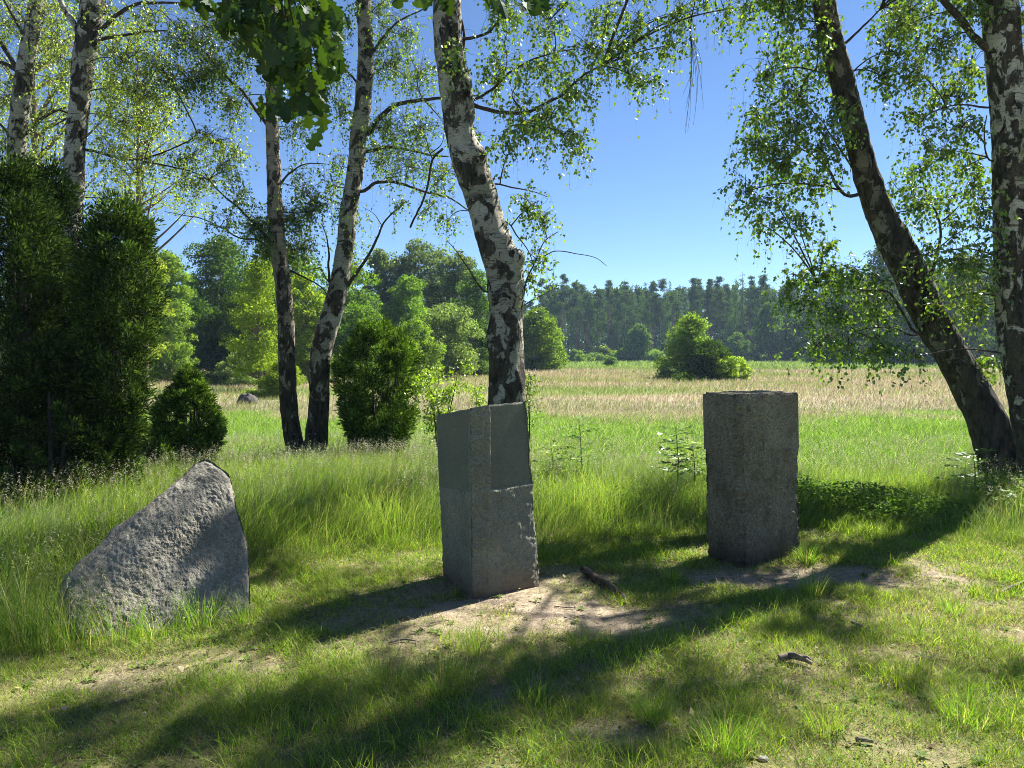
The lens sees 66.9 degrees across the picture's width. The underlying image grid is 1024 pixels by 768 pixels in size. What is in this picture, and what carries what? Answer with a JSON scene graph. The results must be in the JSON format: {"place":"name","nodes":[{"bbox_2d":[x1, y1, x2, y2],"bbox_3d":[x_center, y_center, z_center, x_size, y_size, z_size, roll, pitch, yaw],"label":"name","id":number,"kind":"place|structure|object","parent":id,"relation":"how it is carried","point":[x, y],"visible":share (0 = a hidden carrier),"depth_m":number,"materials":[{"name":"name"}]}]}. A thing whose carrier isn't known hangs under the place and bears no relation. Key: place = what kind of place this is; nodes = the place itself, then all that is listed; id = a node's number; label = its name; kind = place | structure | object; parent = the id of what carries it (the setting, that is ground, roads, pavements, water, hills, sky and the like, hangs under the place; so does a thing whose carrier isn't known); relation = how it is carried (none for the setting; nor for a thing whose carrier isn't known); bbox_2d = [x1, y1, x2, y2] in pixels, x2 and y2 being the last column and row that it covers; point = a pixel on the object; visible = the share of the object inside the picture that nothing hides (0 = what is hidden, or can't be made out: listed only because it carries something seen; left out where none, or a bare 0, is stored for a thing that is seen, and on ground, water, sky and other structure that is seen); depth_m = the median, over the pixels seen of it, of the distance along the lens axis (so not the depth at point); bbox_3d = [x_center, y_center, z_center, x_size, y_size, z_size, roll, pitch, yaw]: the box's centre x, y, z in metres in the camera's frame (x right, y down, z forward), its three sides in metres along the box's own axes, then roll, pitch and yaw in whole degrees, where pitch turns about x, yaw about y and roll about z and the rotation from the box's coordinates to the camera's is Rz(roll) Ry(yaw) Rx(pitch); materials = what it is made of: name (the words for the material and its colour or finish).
{"place":"outdoors","nodes":[
{"label":"outdoors","id":0,"kind":"place"},
{"bbox_2d":[1,359,1009,485],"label":"meadow grass","id":1,"kind":"structure","parent":0,"point":[833,424],"depth_m":18.96,"materials":[{"name":"plant"}]},
{"bbox_2d":[0,509,1023,767],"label":"turf grass","id":2,"kind":"structure","parent":0,"point":[790,615],"depth_m":3.87,"materials":[{"name":"plant"}]},
{"bbox_2d":[0,355,1023,767],"bbox_3d":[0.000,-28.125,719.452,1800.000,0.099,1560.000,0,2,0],"label":"ground","id":3,"kind":"structure","parent":0,"point":[546,587],"depth_m":3.93,"materials":[{"name":"plant"}]},
{"bbox_2d":[0,534,56,627],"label":"grass tuft","id":4,"kind":"object","parent":3,"relation":"on","point":[15,582],"visible":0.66,"depth_m":4.58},
{"bbox_2d":[0,0,95,444],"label":"birch tree","id":5,"kind":"object","parent":3,"relation":"on","point":[17,131],"visible":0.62,"depth_m":11.88,"materials":[{"name":"green plant"}]},
{"bbox_2d":[1,153,97,461],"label":"juniper","id":6,"kind":"object","parent":3,"relation":"on","point":[66,195],"visible":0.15,"depth_m":8.71,"materials":[{"name":"green plant"}]},
{"bbox_2d":[0,146,99,493],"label":"juniper","id":7,"kind":"object","parent":3,"relation":"on","point":[16,189],"visible":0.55,"depth_m":7.95,"materials":[{"name":"green plant"}]},
{"bbox_2d":[0,556,119,658],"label":"grass tuft","id":8,"kind":"object","parent":3,"relation":"on","point":[16,628],"visible":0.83,"depth_m":4.18,"materials":[{"name":"plant"}]},
{"bbox_2d":[0,336,133,515],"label":"juniper","id":9,"kind":"object","parent":3,"relation":"on","point":[62,358],"visible":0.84,"depth_m":7.58,"materials":[{"name":"green plant"}]},
{"bbox_2d":[6,569,142,656],"bbox_3d":[-2.377,1.230,4.240,0.711,0.396,0.809,0,2,0],"label":"grass tuft","id":10,"kind":"object","parent":3,"relation":"on","point":[65,643],"visible":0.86,"depth_m":4.13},
{"bbox_2d":[0,0,191,222],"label":"leafy tree","id":11,"kind":"object","parent":3,"relation":"on","point":[34,108],"visible":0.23,"depth_m":18.72,"materials":[{"name":"plant"}]},
{"bbox_2d":[70,574,154,650],"bbox_3d":[-2.120,1.234,4.198,0.561,0.383,0.535,2,3,35],"label":"grass tuft","id":12,"kind":"object","parent":3,"relation":"on","point":[142,616],"visible":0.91,"depth_m":4.21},
{"bbox_2d":[61,187,174,504],"bbox_3d":[-4.121,-0.310,8.087,1.088,3.418,1.090,0,2,0],"label":"juniper","id":13,"kind":"object","parent":3,"relation":"on","point":[101,260],"visible":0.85,"depth_m":7.91,"materials":[{"name":"green plant"}]},
{"bbox_2d":[57,15,213,410],"bbox_3d":[-9.950,-4.402,21.138,3.834,10.655,4.094,0,2,0],"label":"leafy tree","id":14,"kind":"object","parent":3,"relation":"on","point":[159,197],"visible":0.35,"depth_m":20.73,"materials":[{"name":"plant"}]},
{"bbox_2d":[97,227,175,380],"bbox_3d":[-14.394,-2.897,29.821,2.777,6.947,2.733,0,2,0],"label":"leafy tree","id":15,"kind":"object","parent":3,"relation":"on","point":[163,312],"visible":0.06,"depth_m":29.91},
{"bbox_2d":[30,0,259,321],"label":"birch tree","id":16,"kind":"object","parent":3,"relation":"on","point":[89,26],"visible":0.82,"depth_m":10.75,"materials":[{"name":"green plant"}]},
{"bbox_2d":[58,459,250,640],"bbox_3d":[-2.171,1.131,4.740,1.044,1.242,0.964,-1,3,-28],"label":"leaning boulder","id":17,"kind":"object","parent":3,"relation":"on","point":[186,530],"visible":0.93,"depth_m":4.67,"materials":[{"name":"stone"}]},
{"bbox_2d":[134,435,179,472],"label":"juniper","id":18,"kind":"object","parent":3,"relation":"on","point":[165,444],"visible":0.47,"depth_m":9.58,"materials":[{"name":"green plant"}]},
{"bbox_2d":[116,587,203,643],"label":"grass tuft","id":19,"kind":"object","parent":3,"relation":"on","point":[176,626],"visible":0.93,"depth_m":4.29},
{"bbox_2d":[149,249,199,381],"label":"leafy tree","id":20,"kind":"object","parent":3,"relation":"on","point":[181,295],"visible":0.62,"depth_m":39.57,"materials":[{"name":"plant"}]},
{"bbox_2d":[145,363,229,466],"bbox_3d":[-4.440,0.482,10.596,0.979,1.573,1.066,2,3,43],"label":"juniper","id":21,"kind":"object","parent":3,"relation":"on","point":[194,432],"visible":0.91,"depth_m":10.44,"materials":[{"name":"green plant"}]},
{"bbox_2d":[180,320,233,372],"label":"leafy tree","id":22,"kind":"object","parent":3,"relation":"on","point":[207,362],"visible":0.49,"depth_m":49.11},
{"bbox_2d":[171,581,245,632],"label":"grass tuft","id":23,"kind":"object","parent":3,"relation":"on","point":[201,617],"visible":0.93,"depth_m":4.45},
{"bbox_2d":[180,232,273,369],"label":"leafy tree","id":24,"kind":"object","parent":3,"relation":"on","point":[218,290],"visible":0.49,"depth_m":50.48,"materials":[{"name":"plant"}]},
{"bbox_2d":[213,352,267,386],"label":"shrub","id":25,"kind":"object","parent":3,"relation":"on","point":[225,368],"visible":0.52,"depth_m":35.44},
{"bbox_2d":[132,3,349,456],"bbox_3d":[-3.831,-3.584,10.933,2.938,9.765,2.061,0,2,0],"label":"birch tree","id":26,"kind":"object","parent":3,"relation":"on","point":[278,222],"visible":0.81,"depth_m":10.99,"materials":[{"name":"green plant"}]},
{"bbox_2d":[216,585,271,622],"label":"grass tuft","id":27,"kind":"object","parent":3,"relation":"on","point":[239,608],"visible":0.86,"depth_m":4.58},
{"bbox_2d":[218,280,277,361],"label":"leafy tree","id":28,"kind":"object","parent":3,"relation":"on","point":[238,332],"visible":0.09,"depth_m":45.49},
{"bbox_2d":[219,259,277,389],"bbox_3d":[-10.581,-2.371,31.742,2.946,5.745,3.128,0,2,0],"label":"leafy tree","id":29,"kind":"object","parent":3,"relation":"on","point":[253,355],"visible":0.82,"depth_m":31.54,"materials":[{"name":"plant"}]},
{"bbox_2d":[207,667,299,727],"bbox_3d":[-1.123,1.384,3.417,0.454,0.154,0.423,0,2,0],"label":"grass tuft","id":30,"kind":"object","parent":3,"relation":"on","point":[245,698],"visible":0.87,"depth_m":3.41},
{"bbox_2d":[219,241,327,358],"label":"leafy tree","id":31,"kind":"object","parent":3,"relation":"on","point":[231,271],"visible":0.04,"depth_m":48.07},
{"bbox_2d":[252,359,307,397],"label":"shrub","id":32,"kind":"object","parent":3,"relation":"on","point":[272,377],"visible":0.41,"depth_m":26.69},
{"bbox_2d":[276,272,335,382],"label":"leafy tree","id":33,"kind":"object","parent":3,"relation":"on","point":[305,316],"visible":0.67,"depth_m":39.43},
{"bbox_2d":[317,263,388,352],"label":"leafy tree","id":34,"kind":"object","parent":3,"relation":"on","point":[359,300],"visible":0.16,"depth_m":55.07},
{"bbox_2d":[330,301,394,380],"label":"leafy tree","id":35,"kind":"object","parent":3,"relation":"on","point":[343,332],"visible":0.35,"depth_m":41.29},
{"bbox_2d":[178,0,553,150],"bbox_3d":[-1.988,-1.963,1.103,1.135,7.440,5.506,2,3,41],"label":"oak tree","id":36,"kind":"object","parent":3,"relation":"on","point":[285,38],"visible":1,"depth_m":2.62,"materials":[{"name":"green plant"}]},
{"bbox_2d":[354,248,397,353],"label":"leafy tree","id":37,"kind":"object","parent":3,"relation":"on","point":[379,256],"visible":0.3,"depth_m":63.17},
{"bbox_2d":[329,315,426,458],"bbox_3d":[-1.988,0.071,11.604,1.528,2.236,1.567,0,2,0],"label":"juniper","id":38,"kind":"object","parent":3,"relation":"on","point":[361,413],"visible":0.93,"depth_m":11.28,"materials":[{"name":"green plant"}]},
{"bbox_2d":[344,640,421,694],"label":"grass tuft","id":39,"kind":"object","parent":3,"relation":"on","point":[386,672],"visible":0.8,"depth_m":3.67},
{"bbox_2d":[304,0,471,453],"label":"birch tree","id":40,"kind":"object","parent":3,"relation":"on","point":[340,280],"visible":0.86,"depth_m":11.32,"materials":[{"name":"green plant"}]},
{"bbox_2d":[379,274,428,355],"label":"leafy tree","id":41,"kind":"object","parent":3,"relation":"on","point":[409,302],"visible":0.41,"depth_m":53.03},
{"bbox_2d":[378,237,453,333],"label":"leafy tree","id":42,"kind":"object","parent":3,"relation":"on","point":[401,265],"visible":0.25,"depth_m":64.58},
{"bbox_2d":[388,316,446,383],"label":"leafy tree","id":43,"kind":"object","parent":3,"relation":"on","point":[417,331],"visible":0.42,"depth_m":37.61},
{"bbox_2d":[404,351,478,454],"bbox_3d":[-1.054,0.354,10.959,0.983,1.700,0.798,2,3,39],"label":"sapling","id":44,"kind":"object","parent":3,"relation":"on","point":[431,381],"visible":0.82,"depth_m":10.93,"materials":[{"name":"green plant"}]},
{"bbox_2d":[394,640,501,701],"bbox_3d":[-0.322,1.332,3.594,0.579,0.188,0.498,0,2,0],"label":"grass tuft","id":45,"kind":"object","parent":3,"relation":"on","point":[442,671],"visible":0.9,"depth_m":3.64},
{"bbox_2d":[419,301,485,377],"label":"leafy tree","id":46,"kind":"object","parent":3,"relation":"on","point":[454,322],"visible":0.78,"depth_m":44.16,"materials":[{"name":"plant"}]},
{"bbox_2d":[417,249,488,322],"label":"leafy tree","id":47,"kind":"object","parent":3,"relation":"on","point":[452,278],"visible":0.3,"depth_m":60.80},
{"bbox_2d":[442,268,488,368],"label":"leafy tree","id":48,"kind":"object","parent":3,"relation":"on","point":[471,294],"visible":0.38,"depth_m":57.05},
{"bbox_2d":[442,616,505,656],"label":"grass tuft","id":49,"kind":"object","parent":3,"relation":"on","point":[475,647],"visible":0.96,"depth_m":4.05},
{"bbox_2d":[461,321,488,376],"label":"leafy tree","id":50,"kind":"object","parent":3,"relation":"on","point":[482,350],"visible":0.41,"depth_m":49.45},
{"bbox_2d":[436,402,538,598],"bbox_3d":[-0.140,0.806,5.369,0.622,1.386,0.691,-1,3,-30],"label":"standing stone","id":51,"kind":"object","parent":3,"relation":"on","point":[489,540],"visible":0.98,"depth_m":5.09,"materials":[{"name":"stone"}]},
{"bbox_2d":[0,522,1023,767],"bbox_3d":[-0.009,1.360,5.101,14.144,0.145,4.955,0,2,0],"label":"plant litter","id":52,"kind":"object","parent":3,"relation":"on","point":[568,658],"visible":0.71,"depth_m":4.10,"materials":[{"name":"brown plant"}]},
{"bbox_2d":[29,450,1023,528],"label":"undergrowth","id":53,"kind":"object","parent":3,"relation":"on","point":[915,500],"visible":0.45,"depth_m":7.55,"materials":[{"name":"green plant"}]},
{"bbox_2d":[495,657,573,710],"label":"grass tuft","id":54,"kind":"object","parent":3,"relation":"on","point":[527,688],"visible":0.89,"depth_m":3.48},
{"bbox_2d":[524,371,545,442],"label":"sapling","id":55,"kind":"object","parent":3,"relation":"on","point":[529,394],"visible":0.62,"depth_m":12.49,"materials":[{"name":"green plant"}]},
{"bbox_2d":[523,305,566,370],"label":"leafy tree","id":56,"kind":"object","parent":3,"relation":"on","point":[540,353],"visible":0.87,"depth_m":60.83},
{"bbox_2d":[531,438,583,478],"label":"rowan seedling","id":57,"kind":"object","parent":3,"relation":"on","point":[549,455],"visible":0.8,"depth_m":8.64,"materials":[{"name":"green plant"}]},
{"bbox_2d":[555,274,571,347],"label":"pine tree","id":58,"kind":"object","parent":3,"relation":"on","point":[564,294],"visible":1,"depth_m":140.43,"materials":[{"name":"green plant"}]},
{"bbox_2d":[568,281,583,349],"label":"pine tree","id":59,"kind":"object","parent":3,"relation":"on","point":[574,301],"visible":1,"depth_m":141.14,"materials":[{"name":"green plant"}]},
{"bbox_2d":[567,289,591,356],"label":"spruce tree","id":60,"kind":"object","parent":3,"relation":"on","point":[579,339],"visible":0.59,"depth_m":144.32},
{"bbox_2d":[555,415,608,476],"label":"rowan seedling","id":61,"kind":"object","parent":3,"relation":"on","point":[580,436],"visible":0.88,"depth_m":8.84,"materials":[{"name":"green plant"}]},
{"bbox_2d":[579,292,596,353],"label":"pine tree","id":62,"kind":"object","parent":3,"relation":"on","point":[587,306],"visible":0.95,"depth_m":140.39,"materials":[{"name":"green plant"}]},
{"bbox_2d":[588,289,607,349],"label":"pine tree","id":63,"kind":"object","parent":3,"relation":"on","point":[596,303],"visible":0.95,"depth_m":142.00,"materials":[{"name":"green plant"}]},
{"bbox_2d":[432,0,770,404],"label":"birch tree","id":64,"kind":"object","parent":3,"relation":"on","point":[502,256],"visible":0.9,"depth_m":8.43,"materials":[{"name":"green plant"}]},
{"bbox_2d":[683,2,702,132],"bbox_3d":[1.992,-3.517,8.479,0.209,1.608,0.298,1,2,16],"label":"twig cluster","id":65,"kind":"object","parent":64,"relation":"hanging from","point":[692,55],"visible":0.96,"depth_m":8.45,"materials":[{"name":"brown plant"}]},
{"bbox_2d":[580,565,626,604],"bbox_3d":[0.611,1.357,5.259,0.115,0.079,0.795,-1,2,-16],"label":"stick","id":66,"kind":"object","parent":3,"relation":"on","point":[592,575],"visible":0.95,"depth_m":5.25,"materials":[{"name":"wood"}]},
{"bbox_2d":[598,280,614,346],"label":"pine tree","id":67,"kind":"object","parent":3,"relation":"on","point":[609,294],"visible":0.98,"depth_m":140.67,"materials":[{"name":"green plant"}]},
{"bbox_2d":[232,271,992,354],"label":"forest","id":68,"kind":"object","parent":3,"relation":"on","point":[638,291],"visible":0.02,"depth_m":160.22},
{"bbox_2d":[610,288,624,349],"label":"pine tree","id":69,"kind":"object","parent":3,"relation":"on","point":[618,306],"visible":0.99,"depth_m":140.03,"materials":[{"name":"green plant"}]},
{"bbox_2d":[618,281,634,349],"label":"pine tree","id":70,"kind":"object","parent":3,"relation":"on","point":[624,297],"visible":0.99,"depth_m":139.41,"materials":[{"name":"green plant"}]},
{"bbox_2d":[621,322,654,360],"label":"leafy tree","id":71,"kind":"object","parent":3,"relation":"on","point":[637,347],"visible":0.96,"depth_m":126.69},
{"bbox_2d":[603,667,689,727],"bbox_3d":[0.623,1.351,3.338,0.396,0.212,0.398,2,3,39],"label":"grass tuft","id":72,"kind":"object","parent":3,"relation":"on","point":[654,708],"visible":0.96,"depth_m":3.36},
{"bbox_2d":[652,278,669,349],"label":"pine tree","id":73,"kind":"object","parent":3,"relation":"on","point":[661,287],"visible":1,"depth_m":141.77,"materials":[{"name":"green plant"}]},
{"bbox_2d":[662,291,679,332],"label":"pine tree","id":74,"kind":"object","parent":3,"relation":"on","point":[674,303],"visible":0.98,"depth_m":140.17,"materials":[{"name":"green plant"}]},
{"bbox_2d":[657,557,687,585],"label":"grass tuft","id":75,"kind":"object","parent":3,"relation":"on","point":[673,577],"visible":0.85,"depth_m":5.36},
{"bbox_2d":[651,426,704,486],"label":"rowan seedling","id":76,"kind":"object","parent":3,"relation":"on","point":[680,455],"visible":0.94,"depth_m":8.24,"materials":[{"name":"green plant"}]},
{"bbox_2d":[652,311,718,377],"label":"shrub","id":77,"kind":"object","parent":3,"relation":"on","point":[687,338],"visible":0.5,"depth_m":44.48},
{"bbox_2d":[664,439,706,489],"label":"rowan seedling","id":78,"kind":"object","parent":3,"relation":"on","point":[695,461],"visible":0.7,"depth_m":8.44,"materials":[{"name":"green plant"}]},
{"bbox_2d":[666,371,710,381],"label":"shrub","id":79,"kind":"object","parent":3,"relation":"on","point":[689,376],"visible":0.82,"depth_m":41.29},
{"bbox_2d":[684,277,703,318],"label":"pine tree","id":80,"kind":"object","parent":3,"relation":"on","point":[694,294],"visible":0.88,"depth_m":143.01,"materials":[{"name":"green plant"}]},
{"bbox_2d":[682,338,732,380],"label":"shrub","id":81,"kind":"object","parent":3,"relation":"on","point":[701,354],"visible":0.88,"depth_m":42.59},
{"bbox_2d":[702,278,719,337],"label":"pine tree","id":82,"kind":"object","parent":3,"relation":"on","point":[709,295],"visible":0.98,"depth_m":140.73,"materials":[{"name":"green plant"}]},
{"bbox_2d":[709,288,729,342],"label":"pine tree","id":83,"kind":"object","parent":3,"relation":"on","point":[721,302],"visible":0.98,"depth_m":139.73,"materials":[{"name":"green plant"}]},
{"bbox_2d":[704,356,745,380],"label":"shrub","id":84,"kind":"object","parent":3,"relation":"on","point":[732,363],"visible":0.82,"depth_m":42.25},
{"bbox_2d":[670,692,786,762],"bbox_3d":[0.866,1.364,3.075,0.478,0.216,0.473,0,2,0],"label":"grass tuft","id":85,"kind":"object","parent":3,"relation":"on","point":[732,740],"visible":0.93,"depth_m":3.10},
{"bbox_2d":[722,332,752,360],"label":"leafy tree","id":86,"kind":"object","parent":3,"relation":"on","point":[737,343],"visible":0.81,"depth_m":130.57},
{"bbox_2d":[730,271,756,359],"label":"spruce tree","id":87,"kind":"object","parent":3,"relation":"on","point":[742,295],"visible":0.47,"depth_m":139.05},
{"bbox_2d":[741,276,760,357],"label":"pine tree","id":88,"kind":"object","parent":3,"relation":"on","point":[752,291],"visible":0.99,"depth_m":138.25,"materials":[{"name":"green plant"}]},
{"bbox_2d":[703,390,799,568],"bbox_3d":[1.917,0.761,6.136,0.857,1.413,0.446,-2,3,-38],"label":"standing stone","id":89,"kind":"object","parent":3,"relation":"on","point":[751,442],"visible":0.96,"depth_m":5.92,"materials":[{"name":"stone"}]},
{"bbox_2d":[753,274,772,326],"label":"pine tree","id":90,"kind":"object","parent":3,"relation":"on","point":[763,280],"visible":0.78,"depth_m":139.37,"materials":[{"name":"green plant"}]},
{"bbox_2d":[746,302,783,360],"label":"leafy tree","id":91,"kind":"object","parent":3,"relation":"on","point":[769,347],"visible":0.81,"depth_m":128.76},
{"bbox_2d":[774,314,811,360],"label":"leafy tree","id":92,"kind":"object","parent":3,"relation":"on","point":[788,354],"visible":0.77,"depth_m":126.75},
{"bbox_2d":[778,652,812,664],"bbox_3d":[1.429,1.380,3.909,0.168,0.058,0.062,1,3,21],"label":"stick","id":93,"kind":"object","parent":3,"relation":"on","point":[789,656],"visible":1,"depth_m":3.91,"materials":[{"name":"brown wood"}]},
{"bbox_2d":[792,537,825,565],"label":"grass tuft","id":94,"kind":"object","parent":3,"relation":"on","point":[810,558],"visible":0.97,"depth_m":5.85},
{"bbox_2d":[785,565,836,598],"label":"grass tuft","id":95,"kind":"object","parent":3,"relation":"on","point":[813,588],"visible":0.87,"depth_m":5.02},
{"bbox_2d":[774,680,864,740],"bbox_3d":[1.302,1.369,3.229,0.378,0.176,0.362,-1,3,-21],"label":"grass tuft","id":96,"kind":"object","parent":3,"relation":"on","point":[835,726],"visible":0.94,"depth_m":3.22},
{"bbox_2d":[799,331,846,362],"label":"leafy tree","id":97,"kind":"object","parent":3,"relation":"on","point":[809,358],"visible":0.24,"depth_m":110.91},
{"bbox_2d":[664,0,1015,485],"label":"birch tree","id":98,"kind":"object","parent":3,"relation":"on","point":[981,408],"visible":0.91,"depth_m":8.53,"materials":[{"name":"green plant"}]},
{"bbox_2d":[817,291,876,362],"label":"leafy tree","id":99,"kind":"object","parent":3,"relation":"on","point":[848,327],"visible":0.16,"depth_m":108.99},
{"bbox_2d":[714,0,1023,494],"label":"birch tree","id":100,"kind":"object","parent":3,"relation":"on","point":[1003,50],"visible":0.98,"depth_m":8.03,"materials":[{"name":"green plant"}]},
{"bbox_2d":[847,245,917,362],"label":"leafy tree","id":101,"kind":"object","parent":3,"relation":"on","point":[875,254],"visible":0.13,"depth_m":102.56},
{"bbox_2d":[889,261,957,363],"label":"leafy tree","id":102,"kind":"object","parent":3,"relation":"on","point":[925,349],"visible":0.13,"depth_m":99.08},
{"bbox_2d":[931,592,974,613],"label":"grass tuft","id":103,"kind":"object","parent":3,"relation":"on","point":[957,608],"visible":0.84,"depth_m":4.74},
{"bbox_2d":[939,250,997,363],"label":"leafy tree","id":104,"kind":"object","parent":3,"relation":"on","point":[973,328],"visible":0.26,"depth_m":94.20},
{"bbox_2d":[923,674,1018,732],"bbox_3d":[1.964,1.379,3.338,0.375,0.162,0.380,2,3,35],"label":"grass tuft","id":105,"kind":"object","parent":3,"relation":"on","point":[958,710],"visible":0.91,"depth_m":3.35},
{"bbox_2d":[935,448,1012,486],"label":"rowan seedling","id":106,"kind":"object","parent":3,"relation":"on","point":[973,459],"visible":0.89,"depth_m":7.84,"materials":[{"name":"green plant"}]},
{"bbox_2d":[0,425,1023,635],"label":"tall grass","id":107,"kind":"structure","parent":0,"point":[286,496],"depth_m":7.24,"materials":[{"name":"plant"}]},
{"bbox_2d":[0,0,1023,350],"label":"sky","id":108,"kind":"structure","parent":0,"point":[650,210],"materials":[{"name":"blue"}]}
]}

